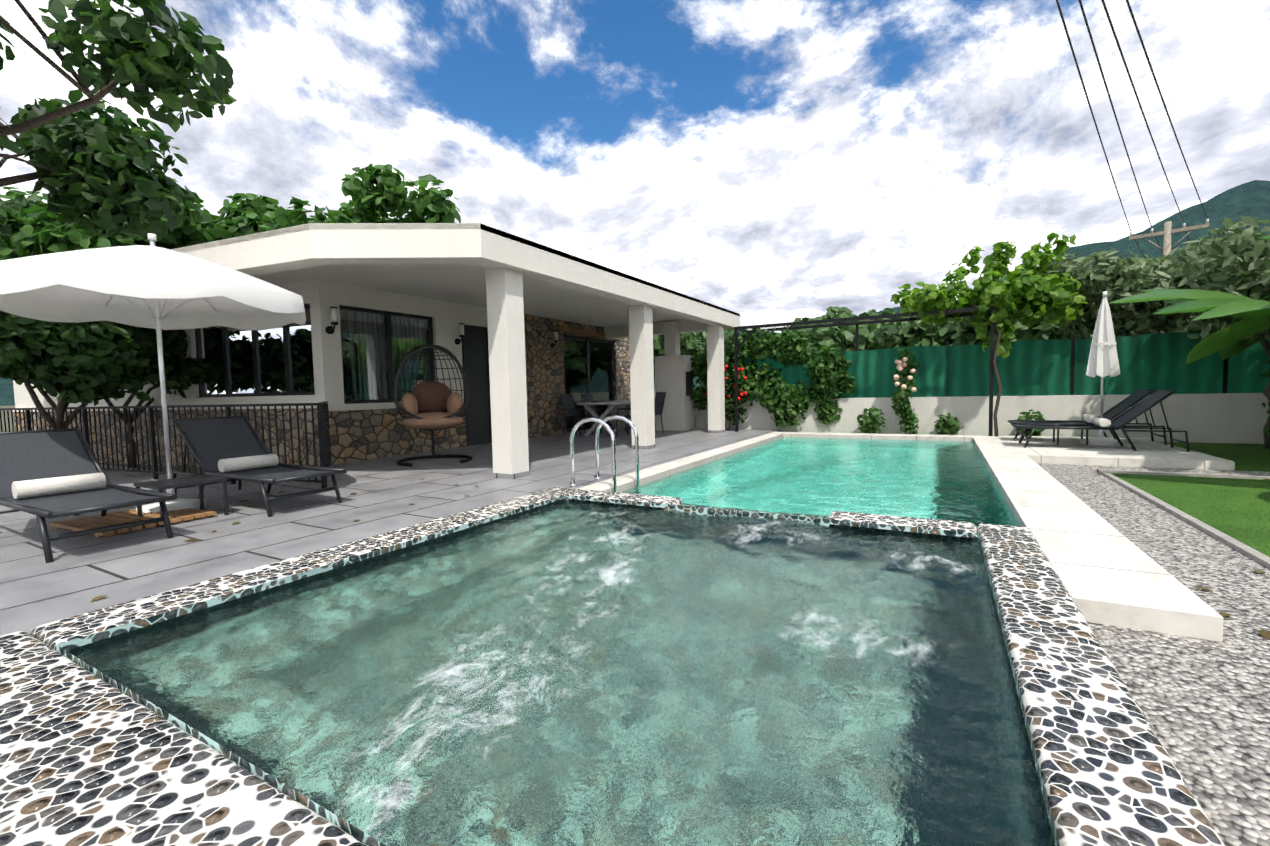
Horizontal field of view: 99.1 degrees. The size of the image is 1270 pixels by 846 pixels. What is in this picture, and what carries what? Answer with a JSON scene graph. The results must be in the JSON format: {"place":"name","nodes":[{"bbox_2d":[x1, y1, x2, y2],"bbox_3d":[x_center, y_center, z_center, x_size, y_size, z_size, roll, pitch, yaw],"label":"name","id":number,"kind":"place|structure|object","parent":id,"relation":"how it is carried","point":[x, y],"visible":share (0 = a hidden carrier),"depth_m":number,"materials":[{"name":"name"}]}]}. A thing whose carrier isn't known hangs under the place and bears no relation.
{"place":"outdoors","nodes":[
{"label":"outdoors","id":0,"kind":"place"},
{"bbox_2d":[13,280,630,466],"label":"house wall","id":1,"kind":"structure","parent":0,"point":[358,435],"depth_m":9.37,"materials":[{"name":"stone"}]},
{"bbox_2d":[12,406,395,411],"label":"house plinth sill","id":2,"kind":"structure","parent":1,"relation":"attached to","point":[329,409],"depth_m":8.72,"materials":[{"name":"grey stone"}]},
{"bbox_2d":[195,304,359,397],"bbox_3d":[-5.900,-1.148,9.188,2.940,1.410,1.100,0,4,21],"label":"window pane","id":3,"kind":"object","parent":1,"relation":"attached to","point":[267,362],"visible":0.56,"depth_m":8.68,"materials":[{"name":"black"}]},
{"bbox_2d":[325,307,338,333],"bbox_3d":[-4.501,-1.524,8.059,0.198,0.387,0.120,1,4,29],"label":"wall lamp","id":4,"kind":"object","parent":1,"relation":"attached to","point":[334,322],"visible":0.96,"depth_m":8.02,"materials":[{"name":"black metal"}]},
{"bbox_2d":[339,305,434,403],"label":"side window","id":5,"kind":"structure","parent":1,"relation":"attached to","point":[387,342],"depth_m":9.05,"materials":[{"name":"black"}]},
{"bbox_2d":[454,323,464,344],"bbox_3d":[-3.294,-1.678,10.197,0.198,0.387,0.120,1,4,29],"label":"wall lamp","id":6,"kind":"object","parent":1,"relation":"attached to","point":[457,341],"visible":1,"depth_m":10.15,"materials":[{"name":"black metal"}]},
{"bbox_2d":[461,324,491,445],"bbox_3d":[-3.156,-0.743,10.784,0.120,2.350,0.800,1,4,29],"label":"entrance door","id":7,"kind":"structure","parent":1,"relation":"attached to","point":[475,356],"depth_m":10.80,"materials":[{"name":"grey"}]},
{"bbox_2d":[551,331,557,347],"bbox_3d":[-1.889,-1.957,12.685,0.198,0.387,0.120,1,4,29],"label":"wall lamp","id":8,"kind":"object","parent":1,"relation":"attached to","point":[555,338],"visible":0.94,"depth_m":12.63,"materials":[{"name":"black metal"}]},
{"bbox_2d":[563,334,613,431],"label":"sliding door","id":9,"kind":"structure","parent":1,"relation":"attached to","point":[588,365],"depth_m":14.22,"materials":[{"name":"black glass"}]},
{"bbox_2d":[558,326,619,339],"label":"lintel","id":10,"kind":"structure","parent":1,"relation":"attached to","point":[578,331],"depth_m":13.69,"materials":[{"name":"brown wood"}]},
{"bbox_2d":[0,391,697,472],"bbox_3d":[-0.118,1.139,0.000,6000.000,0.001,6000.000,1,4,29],"label":"ground","id":11,"kind":"structure","parent":0,"point":[162,466],"depth_m":10.10,"materials":[{"name":"grey"}]},
{"bbox_2d":[0,310,176,428],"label":"tree","id":12,"kind":"object","parent":11,"relation":"on","point":[85,365],"visible":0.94,"depth_m":7.03,"materials":[{"name":"green plant"}]},
{"bbox_2d":[10,321,206,467],"bbox_3d":[-8.552,-0.549,9.332,2.846,2.643,3.312,1,4,29],"label":"tree","id":13,"kind":"object","parent":11,"relation":"on","point":[183,372],"visible":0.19,"depth_m":9.07,"materials":[{"name":"green plant"}]},
{"bbox_2d":[0,0,236,243],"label":"tree","id":14,"kind":"object","parent":11,"relation":"on","point":[103,165],"visible":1,"depth_m":7.55,"materials":[{"name":"green plant"}]},
{"bbox_2d":[0,175,278,260],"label":"tree","id":15,"kind":"object","parent":11,"relation":"on","point":[37,228],"visible":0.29,"depth_m":17.11,"materials":[{"name":"green plant"}]},
{"bbox_2d":[215,164,460,238],"bbox_3d":[-9.634,-4.173,20.115,7.473,8.700,8.888,-1,3,4],"label":"tree","id":16,"kind":"object","parent":11,"relation":"on","point":[370,202],"visible":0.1,"depth_m":17.33,"materials":[{"name":"green plant"}]},
{"bbox_2d":[56,495,1059,845],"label":"jacuzzi shell","id":17,"kind":"object","parent":11,"relation":"on","point":[234,757],"visible":0.17,"depth_m":2.54},
{"bbox_2d":[71,501,1052,845],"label":"hot tub water","id":18,"kind":"structure","parent":17,"relation":"in","point":[567,673],"depth_m":1.79,"materials":[{"name":"teal liquid"}]},
{"bbox_2d":[0,487,1224,845],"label":"pebble pool coping","id":19,"kind":"object","parent":17,"relation":"on","point":[88,757],"visible":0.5,"depth_m":1.45,"materials":[{"name":"stone"}]},
{"bbox_2d":[653,332,706,378],"bbox_3d":[0.724,-3.309,29.256,6.977,5.430,6.614,1,4,29],"label":"tree","id":20,"kind":"object","parent":11,"relation":"on","point":[689,345],"visible":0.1,"depth_m":27.05,"materials":[{"name":"green plant"}]},
{"bbox_2d":[690,329,750,372],"bbox_3d":[5.030,-3.282,30.087,6.923,5.066,6.534,-4,4,-40],"label":"tree","id":21,"kind":"object","parent":11,"relation":"on","point":[728,335],"visible":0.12,"depth_m":28.34,"materials":[{"name":"green plant"}]},
{"bbox_2d":[705,365,748,430],"bbox_3d":[2.239,-0.540,12.983,1.051,1.708,0.623,1,4,29],"label":"red rose bush","id":22,"kind":"object","parent":11,"relation":"on","point":[729,383],"visible":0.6,"depth_m":12.82,"materials":[{"name":"green plant"}]},
{"bbox_2d":[779,306,901,351],"bbox_3d":[9.602,-3.275,26.180,5.973,5.342,7.614,1,4,29],"label":"tree","id":23,"kind":"object","parent":11,"relation":"on","point":[876,336],"visible":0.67,"depth_m":23.56,"materials":[{"name":"green plant"}]},
{"bbox_2d":[734,306,994,435],"bbox_3d":[4.758,-0.953,11.796,5.030,2.560,1.010,1,4,29],"label":"pergola","id":24,"kind":"object","parent":11,"relation":"on","point":[877,318],"visible":0.71,"depth_m":11.66,"materials":[{"name":"black metal"}]},
{"bbox_2d":[890,347,920,433],"bbox_3d":[5.646,-0.618,11.289,0.580,1.915,0.497,1,4,29],"label":"peach rose bush","id":25,"kind":"object","parent":11,"relation":"on","point":[905,367],"visible":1,"depth_m":11.23,"materials":[{"name":"green plant"}]},
{"bbox_2d":[581,393,1269,443],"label":"garden wall","id":26,"kind":"structure","parent":11,"relation":"on","point":[1222,418],"depth_m":10.38,"materials":[{"name":"paint"}]},
{"bbox_2d":[690,327,856,426],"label":"climbing plant","id":27,"kind":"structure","parent":26,"relation":"attached to","point":[827,370],"depth_m":12.47,"materials":[{"name":"green plant"}]},
{"bbox_2d":[725,332,1269,398],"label":"fence screen","id":28,"kind":"object","parent":26,"relation":"on","point":[1155,362],"visible":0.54,"depth_m":10.31,"materials":[{"name":"green fabric"}]},
{"bbox_2d":[889,316,974,347],"bbox_3d":[14.478,-3.255,25.980,6.332,5.097,6.054,1,4,29],"label":"tree","id":29,"kind":"object","parent":11,"relation":"on","point":[915,333],"visible":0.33,"depth_m":24.66,"materials":[{"name":"green plant"}]},
{"bbox_2d":[890,232,1087,436],"bbox_3d":[6.757,-1.545,10.615,3.185,3.801,1.902,1,4,29],"label":"grapevine","id":30,"kind":"object","parent":11,"relation":"on","point":[1026,295],"visible":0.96,"depth_m":10.08,"materials":[{"name":"green plant"}]},
{"bbox_2d":[943,282,1133,344],"bbox_3d":[16.133,-3.227,21.309,7.200,5.498,6.359,1,4,29],"label":"tree","id":31,"kind":"object","parent":11,"relation":"on","point":[1043,331],"visible":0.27,"depth_m":20.70,"materials":[{"name":"green plant"}]},
{"bbox_2d":[1034,246,1203,338],"bbox_3d":[9.588,-1.523,10.325,3.555,3.666,2.724,-2,3,-12],"label":"olive tree","id":32,"kind":"object","parent":11,"relation":"on","point":[1116,277],"visible":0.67,"depth_m":9.73,"materials":[{"name":"green plant"}]},
{"bbox_2d":[1004,436,1234,469],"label":"patio platform","id":33,"kind":"structure","parent":11,"relation":"on","point":[1073,450],"depth_m":7.34,"materials":[{"name":"stone"}]},
{"bbox_2d":[1053,423,1087,444],"bbox_3d":[6.952,0.173,8.654,0.400,0.321,0.400,1,4,29],"label":"side table","id":34,"kind":"object","parent":33,"relation":"on","point":[1069,423],"depth_m":8.68,"materials":[{"name":"grey metal"}]},
{"bbox_2d":[1080,291,1121,445],"bbox_3d":[7.327,-0.855,8.483,0.520,2.376,0.520,1,4,29],"label":"closed umbrella","id":35,"kind":"object","parent":33,"relation":"on","point":[1103,361],"visible":0.94,"depth_m":8.39,"materials":[{"name":"white fabric"}]},
{"bbox_2d":[1056,0,1209,332],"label":"utility pole","id":36,"kind":"object","parent":11,"relation":"on","point":[1167,232],"visible":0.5,"depth_m":9.57,"materials":[{"name":"wood"},{"name":"metal wire"}]},
{"bbox_2d":[1037,463,1269,845],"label":"gravel strip","id":37,"kind":"object","parent":11,"relation":"on","point":[1204,705],"visible":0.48,"depth_m":2.09,"materials":[{"name":"grey gravel"}]},
{"bbox_2d":[1097,469,1269,568],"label":"lawn edging","id":38,"kind":"object","parent":11,"relation":"on","point":[1248,551],"visible":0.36,"depth_m":4.55,"materials":[{"name":"concrete"}]},
{"bbox_2d":[1175,315,1225,331],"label":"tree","id":39,"kind":"object","parent":11,"relation":"on","point":[1188,328],"visible":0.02,"depth_m":18.88,"materials":[{"name":"green plant"}]},
{"bbox_2d":[1176,216,1269,342],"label":"olive tree","id":40,"kind":"object","parent":11,"relation":"on","point":[1242,247],"visible":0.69,"depth_m":6.99,"materials":[{"name":"green plant"}]},
{"bbox_2d":[0,427,781,635],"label":"deck paving","id":41,"kind":"structure","parent":0,"point":[77,575],"depth_m":4.52,"materials":[{"name":"tile"}]},
{"bbox_2d":[0,428,176,562],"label":"lounger","id":42,"kind":"object","parent":41,"relation":"on","point":[51,473],"visible":0.96,"depth_m":4.18,"materials":[{"name":"grey fabric"}]},
{"bbox_2d":[49,508,216,537],"bbox_3d":[-4.168,0.807,4.520,0.900,0.045,0.745,0,4,25],"label":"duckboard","id":43,"kind":"object","parent":41,"relation":"on","point":[120,517],"visible":0.77,"depth_m":4.43,"materials":[{"name":"brown wood"}]},
{"bbox_2d":[0,233,305,512],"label":"open umbrella","id":44,"kind":"object","parent":43,"relation":"on","point":[153,286],"visible":0.92,"depth_m":4.70,"materials":[{"name":"white fabric"}]},
{"bbox_2d":[0,403,326,488],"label":"railing","id":45,"kind":"object","parent":41,"relation":"on","point":[29,427],"visible":0.56,"depth_m":6.96,"materials":[{"name":"black metal"}]},
{"bbox_2d":[134,475,228,526],"bbox_3d":[-3.870,0.653,4.637,0.480,0.325,0.480,1,4,29],"label":"side table","id":46,"kind":"object","parent":41,"relation":"on","point":[163,484],"visible":0.73,"depth_m":4.61,"materials":[{"name":"grey"}]},
{"bbox_2d":[172,416,346,516],"bbox_3d":[-3.720,0.363,5.291,1.962,0.834,0.664,1,4,29],"label":"lounger","id":47,"kind":"object","parent":41,"relation":"on","point":[232,448],"visible":0.9,"depth_m":5.38,"materials":[{"name":"grey fabric"}]},
{"bbox_2d":[318,401,330,487],"bbox_3d":[-3.972,0.204,6.952,0.040,0.950,2.504,-3,4,-28],"label":"railing return","id":48,"kind":"object","parent":41,"relation":"on","point":[326,434],"visible":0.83,"depth_m":6.89,"materials":[{"name":"black metal"}]},
{"bbox_2d":[394,325,472,465],"bbox_3d":[-3.068,-0.450,8.153,1.150,2.072,1.103,1,4,29],"label":"egg chair","id":49,"kind":"object","parent":41,"relation":"on","point":[430,402],"visible":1,"depth_m":8.24,"materials":[{"name":"brown wicker"}]},
{"bbox_2d":[559,394,592,435],"bbox_3d":[-1.373,-0.195,12.636,0.582,0.962,0.508,1,4,29],"label":"dining chair","id":50,"kind":"object","parent":41,"relation":"on","point":[568,405],"visible":0.92,"depth_m":12.68,"materials":[{"name":"grey fabric"}]},
{"bbox_2d":[580,393,611,432],"bbox_3d":[-0.956,-0.248,13.375,0.582,0.962,0.508,1,4,29],"label":"dining chair","id":51,"kind":"object","parent":41,"relation":"on","point":[585,398],"visible":0.75,"depth_m":13.44,"materials":[{"name":"grey"}]},
{"bbox_2d":[577,401,630,435],"bbox_3d":[-0.487,-0.104,12.660,0.900,0.785,1.700,1,4,29],"label":"dining table","id":52,"kind":"object","parent":41,"relation":"on","point":[612,404],"visible":0.52,"depth_m":12.17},
{"bbox_2d":[569,415,639,491],"bbox_3d":[-0.304,0.744,5.852,0.618,1.641,0.560,1,4,29],"label":"pool ladder","id":53,"kind":"object","parent":41,"relation":"on","point":[610,431],"visible":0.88,"depth_m":5.75,"materials":[{"name":"silver metal"}]},
{"bbox_2d":[486,267,724,478],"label":"columns","id":54,"kind":"structure","parent":41,"relation":"on","point":[506,347],"depth_m":6.45,"materials":[{"name":"paint"}]},
{"bbox_2d":[4,223,739,338],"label":"house roof","id":55,"kind":"structure","parent":54,"relation":"on","point":[451,262],"depth_m":7.11,"materials":[{"name":"white paint"}]},
{"bbox_2d":[616,407,630,436],"bbox_3d":[-0.048,-0.180,11.889,0.582,0.962,0.508,1,4,29],"label":"dining chair","id":56,"kind":"object","parent":41,"relation":"on","point":[628,408],"visible":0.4,"depth_m":11.83,"materials":[{"name":"grey metal"}]},
{"bbox_2d":[654,392,665,432],"bbox_3d":[0.369,-0.233,12.628,0.582,0.962,0.508,1,4,29],"label":"dining chair","id":57,"kind":"object","parent":41,"relation":"on","point":[659,400],"visible":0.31,"depth_m":12.55,"materials":[{"name":"grey"}]},
{"bbox_2d":[655,321,694,430],"bbox_3d":[1.000,-1.180,13.642,0.805,2.700,0.600,1,4,29],"label":"bbq fireplace","id":58,"kind":"object","parent":41,"relation":"on","point":[674,379],"visible":0.86,"depth_m":13.43,"materials":[{"name":"paint"}]},
{"bbox_2d":[0,180,1269,405],"bbox_3d":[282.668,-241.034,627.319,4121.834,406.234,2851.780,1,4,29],"label":"mountain","id":59,"kind":"structure","parent":0,"point":[1246,200],"depth_m":899.88,"materials":[{"name":"green plant"}]},
{"bbox_2d":[0,0,1269,332],"label":"sky","id":60,"kind":"structure","parent":0,"point":[762,161],"materials":[{"name":"white"}]},
{"bbox_2d":[620,437,1019,527],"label":"pool water","id":61,"kind":"structure","parent":0,"point":[942,480],"depth_m":6.16,"materials":[{"name":"teal liquid"}]},
{"bbox_2d":[577,432,1222,641],"bbox_3d":[2.816,0.633,7.293,4.320,0.254,9.120,1,4,29],"label":"pool coping","id":62,"kind":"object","parent":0,"point":[1108,573],"depth_m":3.32,"materials":[{"name":"stone"}]},
{"bbox_2d":[857,407,1269,436],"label":"shrubs","id":63,"kind":"object","parent":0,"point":[945,427],"visible":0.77,"depth_m":10.98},
{"bbox_2d":[1008,389,1166,444],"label":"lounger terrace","id":64,"kind":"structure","parent":0,"point":[1119,408],"depth_m":8.79,"materials":[{"name":"grey"}]},
{"bbox_2d":[1011,390,1189,451],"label":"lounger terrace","id":65,"kind":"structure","parent":0,"point":[1148,402],"depth_m":7.92,"materials":[{"name":"grey fabric"}]},
{"bbox_2d":[1111,442,1269,556],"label":"lawn","id":66,"kind":"structure","parent":0,"point":[1238,509],"depth_m":5.20,"materials":[{"name":"green plant"}]},
{"bbox_2d":[90,448,1269,639],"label":"fallen leaves","id":67,"kind":"object","parent":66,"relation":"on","point":[1264,633],"visible":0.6,"depth_m":2.81,"materials":[{"name":"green plant"}]},
{"bbox_2d":[1107,289,1269,363],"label":"banana plant","id":68,"kind":"object","parent":66,"relation":"on","point":[1253,312],"visible":0.98,"depth_m":6.84,"materials":[{"name":"green plant"}]},
{"bbox_2d":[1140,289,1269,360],"bbox_3d":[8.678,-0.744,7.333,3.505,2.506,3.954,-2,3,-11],"label":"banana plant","id":69,"kind":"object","parent":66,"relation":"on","point":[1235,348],"visible":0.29,"depth_m":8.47,"materials":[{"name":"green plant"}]},
{"bbox_2d":[1169,227,1269,448],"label":"olive tree","id":70,"kind":"object","parent":66,"relation":"on","point":[1193,282],"visible":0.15,"depth_m":8.35,"materials":[{"name":"green plant"}]},
{"bbox_2d":[1261,352,1269,407],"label":"boundary hedge","id":71,"kind":"object","parent":66,"relation":"on","point":[1266,375],"visible":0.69,"depth_m":8.50,"materials":[{"name":"green plant"}]}
]}

